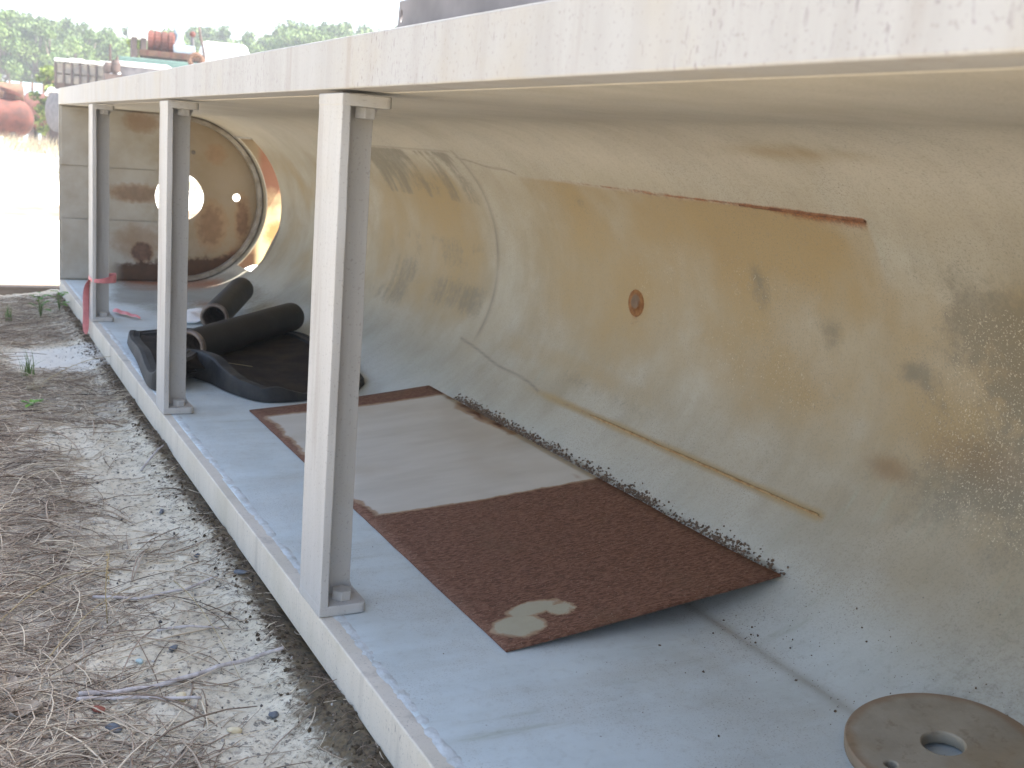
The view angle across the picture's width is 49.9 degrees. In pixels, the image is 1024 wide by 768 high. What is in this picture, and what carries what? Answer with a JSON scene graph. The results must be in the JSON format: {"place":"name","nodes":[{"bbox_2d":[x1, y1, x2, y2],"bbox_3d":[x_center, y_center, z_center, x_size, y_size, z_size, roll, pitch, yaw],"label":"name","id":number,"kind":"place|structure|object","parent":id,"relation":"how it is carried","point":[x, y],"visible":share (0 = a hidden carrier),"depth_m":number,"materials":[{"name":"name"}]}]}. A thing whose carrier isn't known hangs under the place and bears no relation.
{"place":"outdoors","nodes":[
{"label":"outdoors","id":0,"kind":"place"},
{"bbox_2d":[0,131,58,158],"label":"dry grass","id":1,"kind":"structure","parent":0,"point":[10,146],"depth_m":37.62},
{"bbox_2d":[0,161,235,194],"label":"dry grass","id":2,"kind":"structure","parent":0,"point":[13,170],"depth_m":23.21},
{"bbox_2d":[187,52,204,64],"bbox_3d":[-9.575,-9.792,33.359,0.503,0.520,0.303,4,12,-4],"label":"tyre","id":3,"kind":"object","parent":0,"point":[192,57],"visible":0.69,"depth_m":33.26,"materials":[{"name":"brown rubber"}]},
{"bbox_2d":[0,137,393,767],"bbox_3d":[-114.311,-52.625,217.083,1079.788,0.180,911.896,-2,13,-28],"label":"ground","id":4,"kind":"structure","parent":0,"point":[29,251],"depth_m":2.85,"materials":[{"name":"sand"}]},
{"bbox_2d":[2,302,13,321],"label":"grass tuft","id":5,"kind":"object","parent":4,"relation":"on","point":[7,313],"visible":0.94,"depth_m":6.52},
{"bbox_2d":[0,9,22,82],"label":"pine tree","id":6,"kind":"object","parent":4,"relation":"on","point":[7,17],"visible":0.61,"depth_m":90.27,"materials":[{"name":"green plant"}]},
{"bbox_2d":[0,19,23,81],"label":"leafy tree","id":7,"kind":"object","parent":4,"relation":"on","point":[4,31],"visible":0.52,"depth_m":90.04,"materials":[{"name":"green plant"}]},
{"bbox_2d":[0,82,23,137],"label":"scrap cylinder","id":8,"kind":"object","parent":4,"relation":"on","point":[16,87],"visible":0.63,"depth_m":44.07,"materials":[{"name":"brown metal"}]},
{"bbox_2d":[0,86,33,142],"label":"rusty tank","id":9,"kind":"object","parent":4,"relation":"on","point":[16,117],"visible":0.94,"depth_m":42.48,"materials":[{"name":"metal"}]},
{"bbox_2d":[0,7,41,80],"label":"leafy tree","id":10,"kind":"object","parent":4,"relation":"on","point":[16,20],"visible":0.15,"depth_m":101.90,"materials":[{"name":"green plant"}]},
{"bbox_2d":[10,26,32,81],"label":"pine tree","id":11,"kind":"object","parent":4,"relation":"on","point":[21,61],"visible":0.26,"depth_m":95.03,"materials":[{"name":"green plant"}]},
{"bbox_2d":[7,80,44,140],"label":"box container","id":12,"kind":"object","parent":4,"relation":"on","point":[32,86],"visible":0.24,"depth_m":58.75,"materials":[{"name":"metal"}]},
{"bbox_2d":[0,284,58,294],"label":"timber","id":13,"kind":"object","parent":4,"relation":"on","point":[8,289],"depth_m":7.49,"materials":[{"name":"wood"}]},
{"bbox_2d":[16,348,43,377],"bbox_3d":[-2.231,-0.098,5.075,0.123,0.140,0.134,3,12,-5],"label":"grass tuft","id":14,"kind":"object","parent":4,"relation":"on","point":[29,367],"visible":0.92,"depth_m":5.09,"materials":[{"name":"plant"}]},
{"bbox_2d":[20,399,42,407],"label":"weed","id":15,"kind":"object","parent":4,"relation":"on","point":[31,401],"visible":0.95,"depth_m":4.56,"materials":[{"name":"green plant"}]},
{"bbox_2d":[20,12,42,83],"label":"pine tree","id":16,"kind":"object","parent":4,"relation":"on","point":[27,15],"depth_m":107.12,"materials":[{"name":"green plant"}]},
{"bbox_2d":[14,376,51,390],"bbox_3d":[-2.108,0.004,4.833,0.163,0.058,0.183,-2,13,-28],"label":"grass tuft","id":17,"kind":"object","parent":4,"relation":"on","point":[33,386],"visible":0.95,"depth_m":4.85,"materials":[{"name":"plant"}]},
{"bbox_2d":[24,92,47,142],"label":"rusty tank","id":18,"kind":"object","parent":4,"relation":"on","point":[29,102],"visible":0.2,"depth_m":48.60,"materials":[{"name":"metal"}]},
{"bbox_2d":[12,17,65,83],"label":"leafy tree","id":19,"kind":"object","parent":4,"relation":"on","point":[35,47],"visible":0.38,"depth_m":95.00,"materials":[{"name":"green plant"}]},
{"bbox_2d":[29,292,50,316],"bbox_3d":[-2.835,-0.471,6.619,0.135,0.157,0.132,9,13,22],"label":"weed","id":20,"kind":"object","parent":4,"relation":"on","point":[41,309],"visible":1,"depth_m":6.62,"materials":[{"name":"green plant"}]},
{"bbox_2d":[28,65,54,143],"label":"bush","id":21,"kind":"object","parent":4,"relation":"on","point":[46,72],"visible":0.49,"depth_m":44.51,"materials":[{"name":"green plant"}]},
{"bbox_2d":[35,15,48,46],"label":"pine tree","id":22,"kind":"object","parent":4,"relation":"on","point":[38,17],"visible":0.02,"depth_m":111.93,"materials":[{"name":"green plant"}]},
{"bbox_2d":[37,28,58,70],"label":"pine tree","id":23,"kind":"object","parent":4,"relation":"on","point":[46,50],"visible":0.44,"depth_m":88.27,"materials":[{"name":"green plant"}]},
{"bbox_2d":[44,87,58,146],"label":"dark tank","id":24,"kind":"object","parent":4,"relation":"on","point":[51,108],"visible":0.42,"depth_m":41.36,"materials":[{"name":"grey metal"}]},
{"bbox_2d":[27,18,76,61],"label":"leafy tree","id":25,"kind":"object","parent":4,"relation":"on","point":[58,27],"visible":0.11,"depth_m":103.69,"materials":[{"name":"green plant"}]},
{"bbox_2d":[0,571,116,620],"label":"straw stalk","id":26,"kind":"object","parent":4,"relation":"on","point":[42,587],"visible":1,"depth_m":2.72,"materials":[{"name":"plant"}]},
{"bbox_2d":[49,290,68,309],"bbox_3d":[-2.796,-0.518,6.799,0.132,0.126,0.110,6,12,9],"label":"weed","id":27,"kind":"object","parent":4,"relation":"on","point":[58,294],"visible":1,"depth_m":6.80,"materials":[{"name":"green plant"}]},
{"bbox_2d":[56,32,68,58],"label":"pine tree","id":28,"kind":"object","parent":4,"relation":"on","point":[62,36],"visible":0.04,"depth_m":97.14,"materials":[{"name":"green plant"}]},
{"bbox_2d":[43,36,96,67],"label":"leafy tree","id":29,"kind":"object","parent":4,"relation":"on","point":[80,50],"visible":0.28,"depth_m":88.64,"materials":[{"name":"green plant"}]},
{"bbox_2d":[62,664,77,674],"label":"dead leaf","id":30,"kind":"object","parent":4,"relation":"on","point":[68,670],"visible":0.99,"depth_m":2.40,"materials":[{"name":"plant"}]},
{"bbox_2d":[60,16,82,58],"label":"pine tree","id":31,"kind":"object","parent":4,"relation":"on","point":[68,23],"visible":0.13,"depth_m":105.71,"materials":[{"name":"green plant"}]},
{"bbox_2d":[54,58,106,148],"bbox_3d":[-14.942,-9.759,39.187,2.089,3.305,2.420,3,12,-10],"label":"stake trailer","id":32,"kind":"object","parent":4,"relation":"on","point":[70,72],"visible":0.17,"depth_m":37.84,"materials":[{"name":"metal"}]},
{"bbox_2d":[69,21,99,56],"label":"leafy tree","id":33,"kind":"object","parent":4,"relation":"on","point":[82,27],"visible":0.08,"depth_m":107.59,"materials":[{"name":"green plant"}]},
{"bbox_2d":[83,30,100,62],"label":"pine tree","id":34,"kind":"object","parent":4,"relation":"on","point":[88,36],"visible":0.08,"depth_m":92.11,"materials":[{"name":"green plant"}]},
{"bbox_2d":[92,705,105,712],"bbox_3d":[-0.847,0.667,2.255,0.031,0.013,0.019,6,12,6],"label":"pebble","id":35,"kind":"object","parent":4,"relation":"on","point":[102,708],"visible":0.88,"depth_m":2.25,"materials":[{"name":"stone"}]},
{"bbox_2d":[0,203,199,219],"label":"timber","id":36,"kind":"object","parent":4,"relation":"on","point":[29,211],"depth_m":13.15,"materials":[{"name":"white"}]},
{"bbox_2d":[86,31,118,61],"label":"leafy tree","id":37,"kind":"object","parent":4,"relation":"on","point":[100,43],"visible":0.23,"depth_m":94.72,"materials":[{"name":"green plant"}]},
{"bbox_2d":[105,550,109,622],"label":"dry stalk","id":38,"kind":"object","parent":4,"relation":"on","point":[106,583],"visible":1,"depth_m":2.67,"materials":[{"name":"plant"}]},
{"bbox_2d":[101,26,116,37],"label":"pine tree","id":39,"kind":"object","parent":4,"relation":"on","point":[110,29],"visible":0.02,"depth_m":105.39,"materials":[{"name":"green plant"}]},
{"bbox_2d":[95,36,128,56],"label":"leafy tree","id":40,"kind":"object","parent":4,"relation":"on","point":[123,38],"visible":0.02,"depth_m":96.64,"materials":[{"name":"green plant"}]},
{"bbox_2d":[103,44,121,79],"bbox_3d":[-11.964,-8.285,32.932,0.500,3.607,0.400,-2,13,-28],"label":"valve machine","id":41,"kind":"object","parent":4,"relation":"on","point":[112,69],"visible":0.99,"depth_m":32.59,"materials":[{"name":"metal"}]},
{"bbox_2d":[105,723,121,732],"bbox_3d":[-0.797,0.689,2.203,0.036,0.018,0.022,6,12,7],"label":"pebble","id":42,"kind":"object","parent":4,"relation":"on","point":[110,726],"visible":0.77,"depth_m":2.20,"materials":[{"name":"grey stone"}]},
{"bbox_2d":[102,38,147,61],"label":"leafy tree","id":43,"kind":"object","parent":4,"relation":"on","point":[123,48],"visible":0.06,"depth_m":90.38,"materials":[{"name":"green plant"}]},
{"bbox_2d":[121,25,128,37],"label":"pine tree","id":44,"kind":"object","parent":4,"relation":"on","point":[124,30],"visible":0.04,"depth_m":109.85,"materials":[{"name":"green plant"}]},
{"bbox_2d":[126,38,139,57],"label":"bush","id":45,"kind":"object","parent":4,"relation":"on","point":[138,45],"visible":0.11,"depth_m":42.66,"materials":[{"name":"green plant"}]},
{"bbox_2d":[128,24,148,57],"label":"white tank","id":46,"kind":"object","parent":4,"relation":"on","point":[137,32],"visible":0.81,"depth_m":41.70,"materials":[{"name":"paint"}]},
{"bbox_2d":[135,658,142,663],"bbox_3d":[-0.838,0.624,2.477,0.022,0.011,0.014,11,13,30],"label":"pebble","id":47,"kind":"object","parent":4,"relation":"on","point":[139,660],"visible":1,"depth_m":2.47,"materials":[{"name":"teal stone"}]},
{"bbox_2d":[76,695,201,700],"bbox_3d":[-0.781,0.659,2.308,0.250,0.018,0.023,2,12,-13],"label":"stick","id":48,"kind":"object","parent":4,"relation":"on","point":[136,697],"visible":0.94,"depth_m":2.31,"materials":[{"name":"wood"}]},
{"bbox_2d":[120,61,170,76],"bbox_3d":[-11.395,-8.306,34.346,1.464,3.165,2.300,2,12,-11],"label":"flat trailer","id":49,"kind":"object","parent":4,"relation":"on","point":[130,68],"visible":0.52,"depth_m":32.97,"materials":[{"name":"white paint"}]},
{"bbox_2d":[39,356,251,385],"bbox_3d":[-1.680,-0.050,4.838,0.529,0.240,1.166,-7,16,-43],"label":"straw stalk","id":50,"kind":"object","parent":4,"relation":"on","point":[92,359],"visible":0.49,"depth_m":5.08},
{"bbox_2d":[140,445,163,470],"bbox_3d":[-1.296,0.215,4.146,0.031,0.050,0.651,4,12,-4],"label":"stick","id":51,"kind":"object","parent":4,"relation":"on","point":[149,459],"visible":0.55,"depth_m":3.89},
{"bbox_2d":[92,575,217,599],"bbox_3d":[-0.917,0.532,2.849,0.318,0.028,0.052,-2,13,-28],"label":"stick","id":52,"kind":"object","parent":4,"relation":"on","point":[143,597],"visible":0.95,"depth_m":2.82,"materials":[{"name":"wood"}]},
{"bbox_2d":[119,56,195,67],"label":"green deck","id":53,"kind":"structure","parent":4,"relation":"on","point":[172,64],"depth_m":35.51,"materials":[{"name":"paint"}]},
{"bbox_2d":[139,30,202,62],"bbox_3d":[-11.221,-11.156,36.331,2.035,1.073,1.170,1,12,-17],"label":"rusty engine","id":54,"kind":"object","parent":53,"relation":"on","point":[160,45],"visible":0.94,"depth_m":35.94,"materials":[{"name":"brown metal"}]},
{"bbox_2d":[173,27,194,53],"bbox_3d":[-10.906,-11.335,36.340,0.725,0.840,0.814,-2,13,-28],"label":"blue vessel","id":55,"kind":"object","parent":54,"relation":"on","point":[179,46],"visible":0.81,"depth_m":36.19,"materials":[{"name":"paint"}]},
{"bbox_2d":[169,644,177,650],"bbox_3d":[-0.785,0.611,2.551,0.018,0.010,0.027,10,13,27],"label":"pebble","id":56,"kind":"object","parent":4,"relation":"on","point":[175,646],"visible":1,"depth_m":2.55,"materials":[{"name":"grey stone"}]},
{"bbox_2d":[160,26,188,40],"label":"leafy tree","id":57,"kind":"object","parent":4,"relation":"on","point":[167,30],"depth_m":108.74,"materials":[{"name":"green plant"}]},
{"bbox_2d":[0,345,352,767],"bbox_3d":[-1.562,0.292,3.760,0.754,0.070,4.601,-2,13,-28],"label":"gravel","id":58,"kind":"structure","parent":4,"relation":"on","point":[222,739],"depth_m":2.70,"materials":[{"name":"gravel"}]},
{"bbox_2d":[176,692,185,701],"bbox_3d":[-0.705,0.667,2.345,0.021,0.020,0.030,-7,16,-44],"label":"pebble","id":59,"kind":"object","parent":4,"relation":"on","point":[181,694],"visible":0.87,"depth_m":2.34,"materials":[{"name":"beige stone"}]},
{"bbox_2d":[79,646,283,696],"bbox_3d":[-0.717,0.638,2.426,0.459,0.030,0.030,-4,14,-36],"label":"stick","id":60,"kind":"object","parent":4,"relation":"on","point":[169,681],"visible":0.95,"depth_m":2.41,"materials":[{"name":"wood"}]},
{"bbox_2d":[157,625,221,631],"bbox_3d":[-0.776,0.588,2.651,0.151,0.018,0.010,1,12,-17],"label":"stick","id":61,"kind":"object","parent":4,"relation":"on","point":[183,626],"visible":0.98,"depth_m":2.64,"materials":[{"name":"wood"}]},
{"bbox_2d":[184,26,198,45],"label":"pine tree","id":62,"kind":"object","parent":4,"relation":"on","point":[189,30],"visible":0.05,"depth_m":110.94,"materials":[{"name":"green plant"}]},
{"bbox_2d":[183,37,199,52],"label":"leafy tree","id":63,"kind":"object","parent":4,"relation":"on","point":[186,42],"visible":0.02,"depth_m":97.43,"materials":[{"name":"green plant"}]},
{"bbox_2d":[0,292,384,767],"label":"dead grass","id":64,"kind":"structure","parent":4,"relation":"on","point":[14,434],"depth_m":2.80,"materials":[{"name":"plant"}]},
{"bbox_2d":[2,675,18,694],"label":"dead leaf","id":65,"kind":"object","parent":64,"relation":"on","point":[12,679],"visible":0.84,"depth_m":2.31,"materials":[{"name":"plant"}]},
{"bbox_2d":[9,700,42,718],"bbox_3d":[-0.978,0.658,2.214,0.063,0.028,0.033,0,13,-22],"label":"dead leaf","id":66,"kind":"object","parent":64,"relation":"on","point":[33,703],"visible":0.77,"depth_m":2.22,"materials":[{"name":"plant"}]},
{"bbox_2d":[44,585,145,663],"bbox_3d":[-0.992,0.554,2.666,0.003,0.056,0.466,7,12,11],"label":"straw stalk","id":67,"kind":"object","parent":64,"relation":"on","point":[85,616],"visible":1,"depth_m":2.58,"materials":[{"name":"plant"}]},
{"bbox_2d":[194,38,207,48],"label":"pine tree","id":68,"kind":"object","parent":4,"relation":"on","point":[198,43],"visible":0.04,"depth_m":99.14,"materials":[{"name":"green plant"}]},
{"bbox_2d":[198,27,205,61],"bbox_3d":[-9.786,-8.893,34.570,0.259,4.469,0.081,1,12,-16],"label":"bent pole","id":69,"kind":"object","parent":4,"relation":"on","point":[200,37],"visible":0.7,"depth_m":34.19,"materials":[{"name":"metal"}]},
{"bbox_2d":[193,24,218,41],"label":"leafy tree","id":70,"kind":"object","parent":4,"relation":"on","point":[208,33],"visible":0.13,"depth_m":116.99,"materials":[{"name":"green plant"}]},
{"bbox_2d":[173,580,240,678],"bbox_3d":[-0.752,0.576,2.686,0.003,0.035,0.585,-3,14,-31],"label":"straw stalk","id":71,"kind":"object","parent":4,"relation":"on","point":[206,617],"visible":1,"depth_m":2.68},
{"bbox_2d":[50,296,384,767],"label":"root fibres","id":72,"kind":"object","parent":4,"relation":"on","point":[273,620],"visible":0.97,"depth_m":2.86,"materials":[{"name":"brown plant"}]},
{"bbox_2d":[199,41,248,61],"bbox_3d":[-10.129,-9.666,38.582,1.682,4.411,0.863,1,12,-19],"label":"white tank","id":73,"kind":"object","parent":4,"relation":"on","point":[215,50],"visible":0.37,"depth_m":37.82,"materials":[{"name":"paint"}]},
{"bbox_2d":[215,25,234,43],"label":"pine tree","id":74,"kind":"object","parent":4,"relation":"on","point":[224,34],"visible":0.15,"depth_m":113.44,"materials":[{"name":"green plant"}]},
{"bbox_2d":[65,315,390,767],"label":"soil clods","id":75,"kind":"object","parent":4,"relation":"on","point":[353,730],"visible":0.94,"depth_m":2.71,"materials":[{"name":"soil"}]},
{"bbox_2d":[227,727,241,733],"bbox_3d":[-0.558,0.697,2.214,0.031,0.015,0.017,3,12,-8],"label":"pebble","id":76,"kind":"object","parent":4,"relation":"on","point":[235,730],"visible":1,"depth_m":2.21,"materials":[{"name":"beige stone"}]},
{"bbox_2d":[234,570,246,574],"bbox_3d":[-0.725,0.502,2.938,0.036,0.013,0.016,5,12,1],"label":"pebble","id":77,"kind":"object","parent":4,"relation":"on","point":[239,572],"visible":1,"depth_m":2.93,"materials":[{"name":"grey stone"}]},
{"bbox_2d":[229,38,254,53],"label":"leafy tree","id":78,"kind":"object","parent":4,"relation":"on","point":[248,43],"visible":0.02,"depth_m":101.86,"materials":[{"name":"green plant"}]},
{"bbox_2d":[239,30,255,45],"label":"pine tree","id":79,"kind":"object","parent":4,"relation":"on","point":[245,35],"visible":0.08,"depth_m":112.97,"materials":[{"name":"green plant"}]},
{"bbox_2d":[250,44,263,52],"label":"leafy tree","id":80,"kind":"object","parent":4,"relation":"on","point":[255,49],"visible":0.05,"depth_m":98.73,"materials":[{"name":"green plant"}]},
{"bbox_2d":[250,33,268,48],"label":"leafy tree","id":81,"kind":"object","parent":4,"relation":"on","point":[261,41],"visible":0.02,"depth_m":109.75,"materials":[{"name":"green plant"}]},
{"bbox_2d":[264,34,275,50],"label":"pine tree","id":82,"kind":"object","parent":4,"relation":"on","point":[268,37],"visible":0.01,"depth_m":101.97,"materials":[{"name":"green plant"}]},
{"bbox_2d":[268,711,278,718],"bbox_3d":[-0.496,0.690,2.294,0.021,0.016,0.022,13,14,35],"label":"pebble","id":83,"kind":"object","parent":4,"relation":"on","point":[274,714],"visible":1,"depth_m":2.29,"materials":[{"name":"grey stone"}]},
{"bbox_2d":[269,24,285,38],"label":"pine tree","id":84,"kind":"object","parent":4,"relation":"on","point":[275,32],"visible":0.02,"depth_m":109.48,"materials":[{"name":"green plant"}]},
{"bbox_2d":[264,28,298,50],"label":"leafy tree","id":85,"kind":"object","parent":4,"relation":"on","point":[286,40],"visible":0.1,"depth_m":99.86,"materials":[{"name":"green plant"}]},
{"bbox_2d":[277,19,305,29],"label":"leafy tree","id":86,"kind":"object","parent":4,"relation":"on","point":[294,22],"visible":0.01,"depth_m":114.47,"materials":[{"name":"green plant"}]},
{"bbox_2d":[284,24,312,39],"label":"leafy tree","id":87,"kind":"object","parent":4,"relation":"on","point":[291,27],"visible":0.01,"depth_m":102.10,"materials":[{"name":"green plant"}]},
{"bbox_2d":[299,22,316,34],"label":"pine tree","id":88,"kind":"object","parent":4,"relation":"on","point":[311,26],"visible":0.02,"depth_m":113.46,"materials":[{"name":"green plant"}]},
{"bbox_2d":[289,27,330,46],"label":"leafy tree","id":89,"kind":"object","parent":4,"relation":"on","point":[304,38],"visible":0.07,"depth_m":99.69,"materials":[{"name":"green plant"}]},
{"bbox_2d":[314,28,338,41],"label":"leafy tree","id":90,"kind":"object","parent":4,"relation":"on","point":[331,35],"visible":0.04,"depth_m":100.67,"materials":[{"name":"green plant"}]},
{"bbox_2d":[310,21,354,38],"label":"leafy tree","id":91,"kind":"object","parent":4,"relation":"on","point":[338,30],"visible":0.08,"depth_m":108.87,"materials":[{"name":"green plant"}]},
{"bbox_2d":[337,21,354,34],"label":"pine tree","id":92,"kind":"object","parent":4,"relation":"on","point":[345,24],"visible":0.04,"depth_m":110.97,"materials":[{"name":"green plant"}]},
{"bbox_2d":[355,23,369,33],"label":"pine tree","id":93,"kind":"object","parent":4,"relation":"on","point":[366,28],"visible":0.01,"depth_m":118.21,"materials":[{"name":"green plant"}]},
{"bbox_2d":[357,28,387,34],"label":"leafy tree","id":94,"kind":"object","parent":4,"relation":"on","point":[370,29],"visible":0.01,"depth_m":115.21,"materials":[{"name":"green plant"}]},
{"bbox_2d":[58,0,1023,767],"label":"steel trough","id":95,"kind":"object","parent":4,"relation":"on","point":[750,272],"visible":0.91,"depth_m":2.64,"materials":[{"name":"paint"}]},
{"bbox_2d":[83,273,140,333],"bbox_3d":[-2.239,-0.451,6.059,0.299,0.338,0.270,15,15,41],"label":"flagging tape","id":96,"kind":"object","parent":95,"relation":"attached to","point":[111,278],"visible":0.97,"depth_m":5.99,"materials":[{"name":"plastic"}]},
{"bbox_2d":[187,308,202,322],"bbox_3d":[-1.810,-0.395,6.275,0.170,0.031,0.428,-1,13,-25],"label":"white scrap","id":97,"kind":"object","parent":95,"relation":"on","point":[193,315],"visible":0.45,"depth_m":6.21,"materials":[{"name":"plastic"}]},
{"bbox_2d":[200,277,253,324],"bbox_3d":[-1.614,-0.464,6.262,0.150,0.199,0.831,4,12,-4],"label":"black pipe","id":98,"kind":"object","parent":95,"relation":"on","point":[231,298],"visible":0.89,"depth_m":6.11,"materials":[{"name":"plastic"}]},
{"bbox_2d":[127,328,364,401],"bbox_3d":[-1.262,-0.156,5.072,0.930,0.140,1.503,-2,13,-28],"label":"sheet","id":99,"kind":"object","parent":95,"relation":"on","point":[277,371],"visible":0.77,"depth_m":4.82,"materials":[{"name":"rubber"}]},
{"bbox_2d":[186,303,303,354],"bbox_3d":[-1.315,-0.263,5.420,0.156,0.168,1.057,7,12,13],"label":"black pipe","id":100,"kind":"object","parent":99,"relation":"on","point":[232,334],"visible":0.73,"depth_m":5.31,"materials":[{"name":"rubber"}]},
{"bbox_2d":[397,0,548,27],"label":"angle iron","id":101,"kind":"object","parent":95,"relation":"on","point":[412,12],"visible":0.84,"depth_m":2.01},
{"bbox_2d":[250,385,780,651],"bbox_3d":[-0.180,0.286,3.475,0.750,0.095,2.202,-2,13,-28],"label":"steel sheet","id":102,"kind":"object","parent":95,"relation":"on","point":[505,539],"visible":0.89,"depth_m":3.04,"materials":[{"name":"metal"}]},
{"bbox_2d":[454,393,788,574],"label":"dirt crumbs","id":103,"kind":"object","parent":95,"relation":"on","point":[638,496],"visible":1,"depth_m":3.33,"materials":[{"name":"soil"}]},
{"bbox_2d":[372,503,1017,767],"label":"grit","id":104,"kind":"object","parent":95,"relation":"in","point":[703,671],"visible":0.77,"depth_m":2.40,"materials":[{"name":"gravel"}]},
{"bbox_2d":[844,693,1023,767],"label":"steel disc","id":105,"kind":"object","parent":95,"relation":"on","point":[897,731],"visible":1,"depth_m":2.06,"materials":[{"name":"metal"}]},
{"bbox_2d":[0,0,402,80],"label":"sky","id":106,"kind":"structure","parent":0,"point":[260,17],"materials":[{"name":"white"}]}
]}

